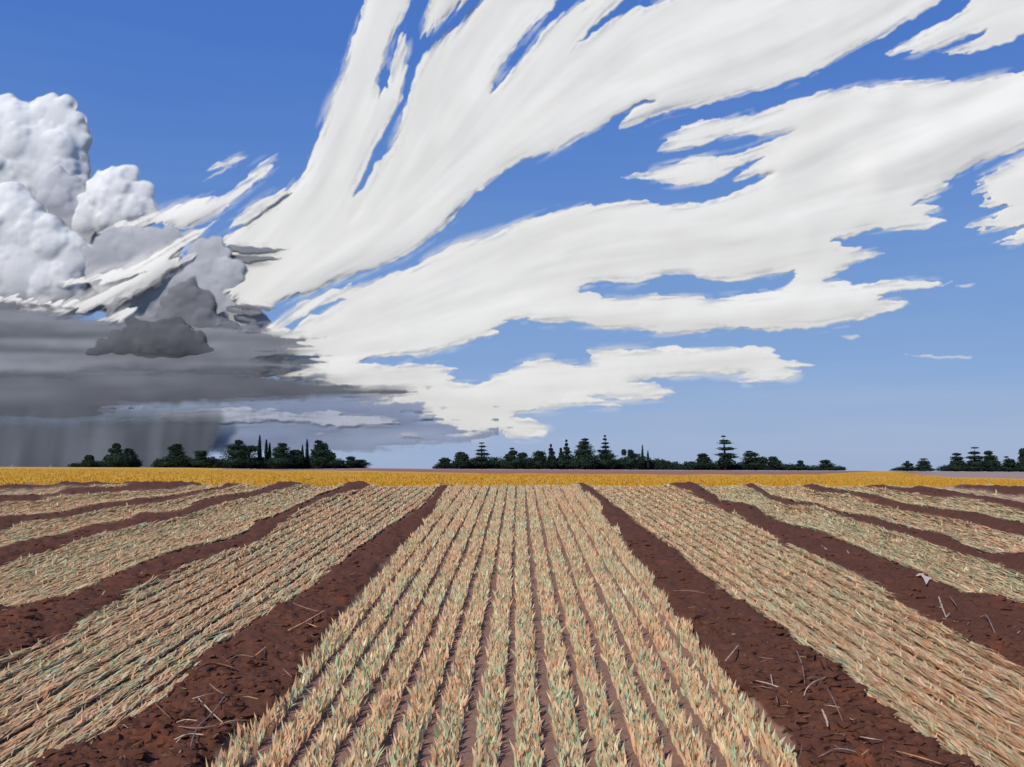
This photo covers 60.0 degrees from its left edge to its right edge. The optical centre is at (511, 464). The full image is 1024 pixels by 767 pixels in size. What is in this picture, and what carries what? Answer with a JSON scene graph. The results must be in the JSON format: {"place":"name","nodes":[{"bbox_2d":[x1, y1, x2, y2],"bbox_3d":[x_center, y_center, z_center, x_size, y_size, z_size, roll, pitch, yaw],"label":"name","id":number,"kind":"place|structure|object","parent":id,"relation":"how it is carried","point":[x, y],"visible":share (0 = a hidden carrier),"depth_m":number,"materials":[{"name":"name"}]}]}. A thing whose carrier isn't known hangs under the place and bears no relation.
{"place":"outdoors","nodes":[
{"label":"outdoors","id":0,"kind":"place"},
{"bbox_2d":[0,181,91,310],"bbox_3d":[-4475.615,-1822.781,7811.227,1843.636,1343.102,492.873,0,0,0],"label":"cloud","id":1,"kind":"structure","parent":0,"point":[41,259],"depth_m":7677.79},
{"bbox_2d":[0,93,92,197],"bbox_3d":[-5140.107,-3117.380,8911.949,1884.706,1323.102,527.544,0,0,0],"label":"cloud","id":2,"kind":"structure","parent":0,"point":[40,137],"depth_m":8745.53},
{"bbox_2d":[36,165,100,244],"bbox_3d":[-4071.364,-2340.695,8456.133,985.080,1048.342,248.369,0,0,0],"label":"cloud","id":3,"kind":"structure","parent":0,"point":[59,189],"depth_m":8362.31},
{"bbox_2d":[55,282,133,318],"bbox_3d":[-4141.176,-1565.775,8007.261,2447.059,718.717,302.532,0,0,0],"label":"cloud","id":4,"kind":"structure","parent":0,"point":[91,291],"depth_m":7932.40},
{"bbox_2d":[0,225,209,315],"bbox_3d":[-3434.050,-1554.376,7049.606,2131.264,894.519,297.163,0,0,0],"label":"cloud","id":5,"kind":"structure","parent":0,"point":[154,267],"depth_m":7008.50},
{"bbox_2d":[0,418,219,467],"bbox_3d":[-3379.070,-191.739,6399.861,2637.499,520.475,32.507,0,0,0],"label":"rain shower","id":6,"kind":"object","parent":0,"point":[44,442],"visible":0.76,"depth_m":6387.89,"materials":[{"name":"liquid"}]},
{"bbox_2d":[72,165,157,233],"bbox_3d":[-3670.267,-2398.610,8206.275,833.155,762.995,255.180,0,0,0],"label":"cloud","id":7,"kind":"structure","parent":0,"point":[111,196],"depth_m":8125.78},
{"bbox_2d":[98,308,135,321],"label":"cloud","id":8,"kind":"structure","parent":0,"point":[121,315],"depth_m":6898.37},
{"bbox_2d":[81,225,199,292],"bbox_3d":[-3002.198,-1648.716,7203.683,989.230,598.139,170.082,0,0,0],"label":"cloud","id":9,"kind":"structure","parent":0,"point":[111,248],"depth_m":7139.39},
{"bbox_2d":[86,317,213,357],"bbox_3d":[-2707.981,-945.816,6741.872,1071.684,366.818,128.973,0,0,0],"label":"cloud","id":10,"kind":"structure","parent":0,"point":[176,337],"depth_m":6699.04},
{"bbox_2d":[0,302,310,376],"bbox_3d":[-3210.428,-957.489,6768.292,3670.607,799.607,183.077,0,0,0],"label":"cloud","id":11,"kind":"structure","parent":0,"point":[47,342],"depth_m":6731.92,"materials":[{"name":"grey"}]},
{"bbox_2d":[101,159,272,232],"bbox_3d":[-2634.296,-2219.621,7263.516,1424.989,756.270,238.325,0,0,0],"label":"cloud","id":12,"kind":"structure","parent":0,"point":[193,212],"depth_m":7193.00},
{"bbox_2d":[105,236,271,329],"bbox_3d":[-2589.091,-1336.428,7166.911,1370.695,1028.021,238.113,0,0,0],"label":"cloud","id":13,"kind":"structure","parent":0,"point":[214,268],"depth_m":7089.14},
{"bbox_2d":[0,369,407,417],"bbox_3d":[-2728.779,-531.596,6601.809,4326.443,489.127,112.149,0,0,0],"label":"cloud","id":14,"kind":"structure","parent":0,"point":[90,394],"depth_m":6578.45,"materials":[{"name":"grey"}]},
{"bbox_2d":[155,277,260,332],"bbox_3d":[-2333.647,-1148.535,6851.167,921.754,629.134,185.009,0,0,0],"label":"cloud","id":15,"kind":"structure","parent":0,"point":[189,301],"depth_m":6796.18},
{"bbox_2d":[213,157,241,168],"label":"cloud","id":16,"kind":"structure","parent":0,"point":[233,160],"depth_m":7350.37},
{"bbox_2d":[226,305,270,314],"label":"cloud","id":17,"kind":"structure","parent":0,"point":[252,312],"depth_m":7010.79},
{"bbox_2d":[225,245,278,252],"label":"cloud","id":18,"kind":"structure","parent":0,"point":[248,249],"depth_m":7179.49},
{"bbox_2d":[230,255,276,262],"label":"cloud","id":19,"kind":"structure","parent":0,"point":[248,259],"depth_m":7154.11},
{"bbox_2d":[230,188,288,227],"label":"cloud","id":20,"kind":"structure","parent":0,"point":[254,210],"depth_m":7290.39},
{"bbox_2d":[161,408,430,426],"bbox_3d":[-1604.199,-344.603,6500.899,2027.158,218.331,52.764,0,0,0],"label":"cloud","id":21,"kind":"structure","parent":0,"point":[321,418],"depth_m":6497.64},
{"bbox_2d":[106,396,498,452],"bbox_3d":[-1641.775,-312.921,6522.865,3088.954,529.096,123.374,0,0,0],"label":"cloud","id":22,"kind":"structure","parent":0,"point":[293,434],"depth_m":6500.78,"materials":[{"name":"grey"}]},
{"bbox_2d":[422,0,465,33],"bbox_3d":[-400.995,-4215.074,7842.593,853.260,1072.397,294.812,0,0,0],"label":"cloud","id":23,"kind":"structure","parent":0,"point":[438,11],"depth_m":7763.69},
{"bbox_2d":[0,481,1023,766],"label":"field ground","id":24,"kind":"structure","parent":0,"point":[374,565],"depth_m":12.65,"materials":[{"name":"soil"}]},
{"bbox_2d":[0,482,248,497],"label":"stubble","id":25,"kind":"object","parent":24,"relation":"on","point":[14,493],"visible":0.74,"depth_m":32.31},
{"bbox_2d":[0,483,256,516],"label":"stubble","id":26,"kind":"object","parent":24,"relation":"on","point":[46,508],"visible":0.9,"depth_m":29.50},
{"bbox_2d":[0,483,272,571],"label":"stubble","id":27,"kind":"object","parent":24,"relation":"on","point":[23,533],"visible":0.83,"depth_m":24.35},
{"bbox_2d":[152,683,170,717],"bbox_3d":[-3.571,2.364,8.942,0.156,0.143,1.729,0,0,-24],"label":"stalk","id":28,"kind":"object","parent":24,"relation":"on","point":[156,704],"visible":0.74,"depth_m":8.63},
{"bbox_2d":[0,482,342,607],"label":"stubble","id":29,"kind":"object","parent":24,"relation":"on","point":[82,563],"visible":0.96,"depth_m":19.19,"materials":[{"name":"plant"}]},
{"bbox_2d":[174,733,203,742],"bbox_3d":[-2.820,2.363,7.705,0.251,0.038,0.116,0,0,-44],"label":"twig","id":30,"kind":"object","parent":24,"relation":"on","point":[183,735],"visible":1,"depth_m":7.70,"materials":[{"name":"wood"}]},
{"bbox_2d":[178,725,217,728],"bbox_3d":[-2.840,2.356,7.950,0.387,0.034,0.111,0,0,8],"label":"straw","id":31,"kind":"object","parent":24,"relation":"on","point":[197,727],"visible":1,"depth_m":7.92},
{"bbox_2d":[190,695,225,745],"bbox_3d":[-2.804,2.325,8.116,0.080,0.086,1.362,0,0,-6],"label":"straw","id":32,"kind":"object","parent":24,"relation":"on","point":[200,724],"visible":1,"depth_m":8.14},
{"bbox_2d":[194,662,233,670],"bbox_3d":[-3.300,2.211,9.767,0.412,0.055,0.259,0,0,-28],"label":"straw","id":33,"kind":"object","parent":24,"relation":"on","point":[206,664],"visible":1,"depth_m":9.78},
{"bbox_2d":[0,483,456,766],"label":"stubble","id":34,"kind":"object","parent":24,"relation":"on","point":[262,573],"visible":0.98,"depth_m":12.28,"materials":[{"name":"plant"}]},
{"bbox_2d":[288,610,325,630],"bbox_3d":[-2.761,2.115,12.082,0.061,0.116,1.059,0,0,16],"label":"straw","id":35,"kind":"object","parent":24,"relation":"on","point":[300,624],"visible":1,"depth_m":11.95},
{"bbox_2d":[205,483,801,766],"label":"stubble","id":36,"kind":"object","parent":24,"relation":"on","point":[689,745],"visible":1,"depth_m":10.29,"materials":[{"name":"plant"}]},
{"bbox_2d":[0,509,1019,765],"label":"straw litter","id":37,"kind":"object","parent":24,"relation":"on","point":[352,573],"visible":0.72,"depth_m":8.61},
{"bbox_2d":[568,483,1023,766],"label":"stubble","id":38,"kind":"object","parent":24,"relation":"on","point":[958,744],"visible":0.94,"depth_m":12.18,"materials":[{"name":"plant"}]},
{"bbox_2d":[700,483,1023,602],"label":"stubble","id":39,"kind":"object","parent":24,"relation":"on","point":[935,559],"visible":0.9,"depth_m":19.53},
{"bbox_2d":[739,483,1023,553],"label":"stubble","id":40,"kind":"object","parent":24,"relation":"on","point":[919,522],"visible":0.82,"depth_m":24.07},
{"bbox_2d":[779,483,1023,512],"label":"stubble","id":41,"kind":"object","parent":24,"relation":"on","point":[984,491],"visible":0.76,"depth_m":30.93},
{"bbox_2d":[793,483,1023,522],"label":"stubble","id":42,"kind":"object","parent":24,"relation":"on","point":[1002,513],"visible":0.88,"depth_m":28.78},
{"bbox_2d":[895,751,941,763],"bbox_3d":[3.290,2.394,7.284,0.140,0.077,0.465,0,0,-26],"label":"straw","id":43,"kind":"object","parent":24,"relation":"on","point":[918,756],"visible":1,"depth_m":7.15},
{"bbox_2d":[916,573,932,584],"bbox_3d":[7.108,1.925,15.265,0.248,0.097,1.607,0,0,32],"label":"husk","id":44,"kind":"object","parent":24,"relation":"on","point":[926,579],"visible":1,"depth_m":15.09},
{"bbox_2d":[0,467,1023,486],"bbox_3d":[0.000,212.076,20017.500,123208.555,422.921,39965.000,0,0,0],"label":"field","id":45,"kind":"structure","parent":0,"point":[1013,476],"depth_m":102.42,"materials":[{"name":"plant"}]},
{"bbox_2d":[66,462,81,466],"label":"shrub","id":46,"kind":"object","parent":45,"relation":"on","point":[75,464],"visible":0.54,"depth_m":308.82,"materials":[{"name":"green plant"}]},
{"bbox_2d":[81,454,96,466],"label":"broadleaf tree","id":47,"kind":"object","parent":45,"relation":"on","point":[89,460],"visible":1,"depth_m":299.17,"materials":[{"name":"green plant"}]},
{"bbox_2d":[102,443,136,466],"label":"broadleaf tree","id":48,"kind":"object","parent":45,"relation":"on","point":[117,458],"visible":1,"depth_m":294.52,"materials":[{"name":"green plant"}]},
{"bbox_2d":[123,448,140,466],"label":"broadleaf tree","id":49,"kind":"object","parent":45,"relation":"on","point":[128,451],"visible":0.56,"depth_m":301.19,"materials":[{"name":"green plant"}]},
{"bbox_2d":[150,458,167,467],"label":"shrub","id":50,"kind":"object","parent":45,"relation":"on","point":[154,464],"visible":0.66,"depth_m":302.36,"materials":[{"name":"green plant"}]},
{"bbox_2d":[158,443,190,467],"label":"broadleaf tree","id":51,"kind":"object","parent":45,"relation":"on","point":[177,458],"visible":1,"depth_m":298.61,"materials":[{"name":"green plant"}]},
{"bbox_2d":[180,458,197,467],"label":"shrub","id":52,"kind":"object","parent":45,"relation":"on","point":[188,465],"visible":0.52,"depth_m":306.74,"materials":[{"name":"green plant"}]},
{"bbox_2d":[190,450,216,467],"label":"broadleaf tree","id":53,"kind":"object","parent":45,"relation":"on","point":[200,459],"visible":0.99,"depth_m":294.83,"materials":[{"name":"green plant"}]},
{"bbox_2d":[211,459,224,467],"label":"shrub","id":54,"kind":"object","parent":45,"relation":"on","point":[217,466],"visible":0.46,"depth_m":304.58,"materials":[{"name":"green plant"}]},
{"bbox_2d":[215,440,262,468],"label":"broadleaf tree","id":55,"kind":"object","parent":45,"relation":"on","point":[240,454],"visible":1,"depth_m":297.98,"materials":[{"name":"green plant"}]},
{"bbox_2d":[257,436,261,468],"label":"cypress tree","id":56,"kind":"object","parent":45,"relation":"on","point":[259,451],"visible":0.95,"depth_m":303.16,"materials":[{"name":"green plant"}]},
{"bbox_2d":[253,457,267,468],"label":"shrub","id":57,"kind":"object","parent":45,"relation":"on","point":[262,466],"visible":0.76,"depth_m":302.44,"materials":[{"name":"green plant"}]},
{"bbox_2d":[264,439,267,468],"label":"cypress tree","id":58,"kind":"object","parent":45,"relation":"on","point":[266,453],"visible":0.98,"depth_m":302.13,"materials":[{"name":"green plant"}]},
{"bbox_2d":[263,458,280,468],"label":"shrub","id":59,"kind":"object","parent":45,"relation":"on","point":[270,467],"visible":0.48,"depth_m":302.19,"materials":[{"name":"green plant"}]},
{"bbox_2d":[266,443,296,468],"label":"broadleaf tree","id":60,"kind":"object","parent":45,"relation":"on","point":[280,456],"visible":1,"depth_m":296.45,"materials":[{"name":"green plant"}]},
{"bbox_2d":[289,449,306,468],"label":"broadleaf tree","id":61,"kind":"object","parent":45,"relation":"on","point":[299,458],"visible":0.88,"depth_m":299.84,"materials":[{"name":"green plant"}]},
{"bbox_2d":[296,456,312,468],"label":"shrub","id":62,"kind":"object","parent":45,"relation":"on","point":[306,466],"visible":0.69,"depth_m":302.80,"materials":[{"name":"green plant"}]},
{"bbox_2d":[305,439,308,463],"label":"cypress tree","id":63,"kind":"object","parent":45,"relation":"on","point":[306,451],"visible":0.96,"depth_m":303.14,"materials":[{"name":"green plant"}]},
{"bbox_2d":[308,440,348,468],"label":"broadleaf tree","id":64,"kind":"object","parent":45,"relation":"on","point":[322,455],"visible":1,"depth_m":296.64,"materials":[{"name":"green plant"}]},
{"bbox_2d":[336,465,353,468],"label":"shrub","id":65,"kind":"object","parent":45,"relation":"on","point":[343,467],"visible":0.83,"depth_m":302.93,"materials":[{"name":"green plant"}]},
{"bbox_2d":[344,456,358,468],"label":"broadleaf tree","id":66,"kind":"object","parent":45,"relation":"on","point":[351,461],"visible":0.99,"depth_m":299.17,"materials":[{"name":"green plant"}]},
{"bbox_2d":[355,459,371,465],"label":"broadleaf tree","id":67,"kind":"object","parent":45,"relation":"on","point":[362,462],"visible":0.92,"depth_m":303.11,"materials":[{"name":"green plant"}]},
{"bbox_2d":[436,457,451,468],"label":"broadleaf tree","id":68,"kind":"object","parent":45,"relation":"on","point":[444,462],"visible":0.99,"depth_m":299.09,"materials":[{"name":"green plant"}]},
{"bbox_2d":[451,451,471,468],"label":"broadleaf tree","id":69,"kind":"object","parent":45,"relation":"on","point":[461,459],"visible":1,"depth_m":296.67,"materials":[{"name":"green plant"}]},
{"bbox_2d":[468,458,480,468],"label":"shrub","id":70,"kind":"object","parent":45,"relation":"on","point":[473,466],"visible":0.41,"depth_m":303.17,"materials":[{"name":"green plant"}]},
{"bbox_2d":[471,442,492,468],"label":"fir tree","id":71,"kind":"object","parent":45,"relation":"on","point":[480,461],"visible":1,"depth_m":298.92,"materials":[{"name":"green plant"}]},
{"bbox_2d":[490,457,502,468],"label":"shrub","id":72,"kind":"object","parent":45,"relation":"on","point":[494,460],"visible":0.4,"depth_m":310.26,"materials":[{"name":"green plant"}]},
{"bbox_2d":[497,459,508,468],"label":"shrub","id":73,"kind":"object","parent":45,"relation":"on","point":[501,464],"visible":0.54,"depth_m":306.20,"materials":[{"name":"green plant"}]},
{"bbox_2d":[0,468,1023,486],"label":"ripe crop","id":74,"kind":"object","parent":45,"relation":"on","point":[784,481],"visible":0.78,"depth_m":54.48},
{"bbox_2d":[502,448,533,468],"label":"broadleaf tree","id":75,"kind":"object","parent":45,"relation":"on","point":[517,461],"visible":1,"depth_m":296.93,"materials":[{"name":"green plant"}]},
{"bbox_2d":[523,457,537,468],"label":"shrub","id":76,"kind":"object","parent":45,"relation":"on","point":[527,466],"visible":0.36,"depth_m":306.41,"materials":[{"name":"green plant"}]},
{"bbox_2d":[528,450,552,468],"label":"broadleaf tree","id":77,"kind":"object","parent":45,"relation":"on","point":[539,458],"visible":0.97,"depth_m":298.82,"materials":[{"name":"green plant"}]},
{"bbox_2d":[547,444,558,468],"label":"fir tree","id":78,"kind":"object","parent":45,"relation":"on","point":[552,458],"visible":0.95,"depth_m":301.38,"materials":[{"name":"green plant"}]},
{"bbox_2d":[557,439,573,469],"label":"fir tree","id":79,"kind":"object","parent":45,"relation":"on","point":[565,459],"visible":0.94,"depth_m":299.18,"materials":[{"name":"green plant"}]},
{"bbox_2d":[568,438,600,469],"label":"conifer tree","id":80,"kind":"object","parent":45,"relation":"on","point":[582,459],"visible":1,"depth_m":295.37,"materials":[{"name":"green plant"}]},
{"bbox_2d":[592,435,620,469],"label":"fir tree","id":81,"kind":"object","parent":45,"relation":"on","point":[607,458],"visible":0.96,"depth_m":298.67,"materials":[{"name":"green plant"}]},
{"bbox_2d":[615,459,627,469],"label":"shrub","id":82,"kind":"object","parent":45,"relation":"on","point":[624,467],"visible":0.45,"depth_m":308.03,"materials":[{"name":"green plant"}]},
{"bbox_2d":[617,449,643,469],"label":"broadleaf tree","id":83,"kind":"object","parent":45,"relation":"on","point":[629,461],"visible":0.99,"depth_m":297.82,"materials":[{"name":"green plant"}]},
{"bbox_2d":[640,444,643,469],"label":"cypress tree","id":84,"kind":"object","parent":45,"relation":"on","point":[642,457],"visible":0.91,"depth_m":302.28,"materials":[{"name":"green plant"}]},
{"bbox_2d":[635,456,655,469],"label":"shrub","id":85,"kind":"object","parent":45,"relation":"on","point":[651,466],"visible":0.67,"depth_m":306.69,"materials":[{"name":"green plant"}]},
{"bbox_2d":[650,458,662,469],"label":"shrub","id":86,"kind":"object","parent":45,"relation":"on","point":[655,462],"visible":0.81,"depth_m":308.04,"materials":[{"name":"green plant"}]},
{"bbox_2d":[657,459,669,469],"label":"shrub","id":87,"kind":"object","parent":45,"relation":"on","point":[663,463],"visible":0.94,"depth_m":307.58,"materials":[{"name":"green plant"}]},
{"bbox_2d":[666,461,679,469],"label":"shrub","id":88,"kind":"object","parent":45,"relation":"on","point":[671,464],"visible":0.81,"depth_m":307.47,"materials":[{"name":"green plant"}]},
{"bbox_2d":[668,463,681,469],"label":"shrub","id":89,"kind":"object","parent":45,"relation":"on","point":[676,467],"visible":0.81,"depth_m":306.03,"materials":[{"name":"green plant"}]},
{"bbox_2d":[679,460,697,469],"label":"shrub","id":90,"kind":"object","parent":45,"relation":"on","point":[688,465],"visible":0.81,"depth_m":302.92,"materials":[{"name":"green plant"}]},
{"bbox_2d":[693,453,716,469],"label":"broadleaf tree","id":91,"kind":"object","parent":45,"relation":"on","point":[704,461],"visible":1,"depth_m":298.83,"materials":[{"name":"green plant"}]},
{"bbox_2d":[712,462,732,469],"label":"shrub","id":92,"kind":"object","parent":45,"relation":"on","point":[717,467],"visible":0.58,"depth_m":302.56,"materials":[{"name":"green plant"}]},
{"bbox_2d":[714,435,739,469],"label":"fir tree","id":93,"kind":"object","parent":45,"relation":"on","point":[725,459],"visible":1,"depth_m":296.89,"materials":[{"name":"green plant"}]},
{"bbox_2d":[727,462,741,469],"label":"shrub","id":94,"kind":"object","parent":45,"relation":"on","point":[734,467],"visible":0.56,"depth_m":303.16,"materials":[{"name":"green plant"}]},
{"bbox_2d":[741,451,768,470],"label":"broadleaf tree","id":95,"kind":"object","parent":45,"relation":"on","point":[749,461],"visible":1,"depth_m":298.73,"materials":[{"name":"green plant"}]},
{"bbox_2d":[768,456,782,470],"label":"broadleaf tree","id":96,"kind":"object","parent":45,"relation":"on","point":[774,462],"visible":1,"depth_m":300.13,"materials":[{"name":"green plant"}]},
{"bbox_2d":[778,463,795,470],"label":"shrub","id":97,"kind":"object","parent":45,"relation":"on","point":[785,466],"visible":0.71,"depth_m":303.86,"materials":[{"name":"green plant"}]},
{"bbox_2d":[787,460,809,470],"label":"broadleaf tree","id":98,"kind":"object","parent":45,"relation":"on","point":[799,466],"visible":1,"depth_m":299.14,"materials":[{"name":"green plant"}]},
{"bbox_2d":[804,465,821,470],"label":"shrub","id":99,"kind":"object","parent":45,"relation":"on","point":[814,468],"visible":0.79,"depth_m":304.36,"materials":[{"name":"green plant"}]},
{"bbox_2d":[817,459,844,470],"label":"broadleaf tree","id":100,"kind":"object","parent":45,"relation":"on","point":[826,464],"visible":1,"depth_m":297.91,"materials":[{"name":"green plant"}]},
{"bbox_2d":[896,461,917,470],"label":"broadleaf tree","id":101,"kind":"object","parent":45,"relation":"on","point":[908,466],"visible":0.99,"depth_m":299.12,"materials":[{"name":"green plant"}]},
{"bbox_2d":[913,458,936,470],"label":"broadleaf tree","id":102,"kind":"object","parent":45,"relation":"on","point":[924,465],"visible":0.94,"depth_m":296.86,"materials":[{"name":"green plant"}]},
{"bbox_2d":[943,453,966,471],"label":"broadleaf tree","id":103,"kind":"object","parent":45,"relation":"on","point":[958,463],"visible":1,"depth_m":297.88,"materials":[{"name":"green plant"}]},
{"bbox_2d":[964,447,988,471],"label":"broadleaf tree","id":104,"kind":"object","parent":45,"relation":"on","point":[974,464],"visible":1,"depth_m":296.72,"materials":[{"name":"green plant"}]},
{"bbox_2d":[983,450,1003,471],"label":"broadleaf tree","id":105,"kind":"object","parent":45,"relation":"on","point":[994,465],"visible":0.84,"depth_m":298.71,"materials":[{"name":"green plant"}]},
{"bbox_2d":[1000,456,1018,471],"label":"broadleaf tree","id":106,"kind":"object","parent":45,"relation":"on","point":[1009,465],"visible":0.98,"depth_m":299.90,"materials":[{"name":"green plant"}]},
{"bbox_2d":[1016,448,1023,471],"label":"broadleaf tree","id":107,"kind":"object","parent":45,"relation":"on","point":[1020,465],"visible":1,"depth_m":298.39,"materials":[{"name":"green plant"}]},
{"bbox_2d":[0,0,1023,471],"label":"sky","id":108,"kind":"structure","parent":0,"point":[170,90],"materials":[{"name":"blue"}]},
{"bbox_2d":[223,0,939,310],"bbox_3d":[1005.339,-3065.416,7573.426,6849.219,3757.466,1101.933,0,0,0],"label":"cloud","id":109,"kind":"structure","parent":0,"point":[464,133],"depth_m":7625.88,"materials":[{"name":"white"}]},
{"bbox_2d":[257,71,1023,436],"bbox_3d":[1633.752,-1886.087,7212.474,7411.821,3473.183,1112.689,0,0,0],"label":"cloud","id":110,"kind":"structure","parent":0,"point":[853,161],"depth_m":7155.60,"materials":[{"name":"white"}]},
{"bbox_2d":[889,0,1023,54],"bbox_3d":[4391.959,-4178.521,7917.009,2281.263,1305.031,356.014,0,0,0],"label":"cloud","id":111,"kind":"structure","parent":0,"point":[1000,22],"depth_m":7819.11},
{"bbox_2d":[966,157,1023,244],"bbox_3d":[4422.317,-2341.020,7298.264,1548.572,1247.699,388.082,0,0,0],"label":"cloud","id":112,"kind":"structure","parent":0,"point":[1004,185],"depth_m":7238.10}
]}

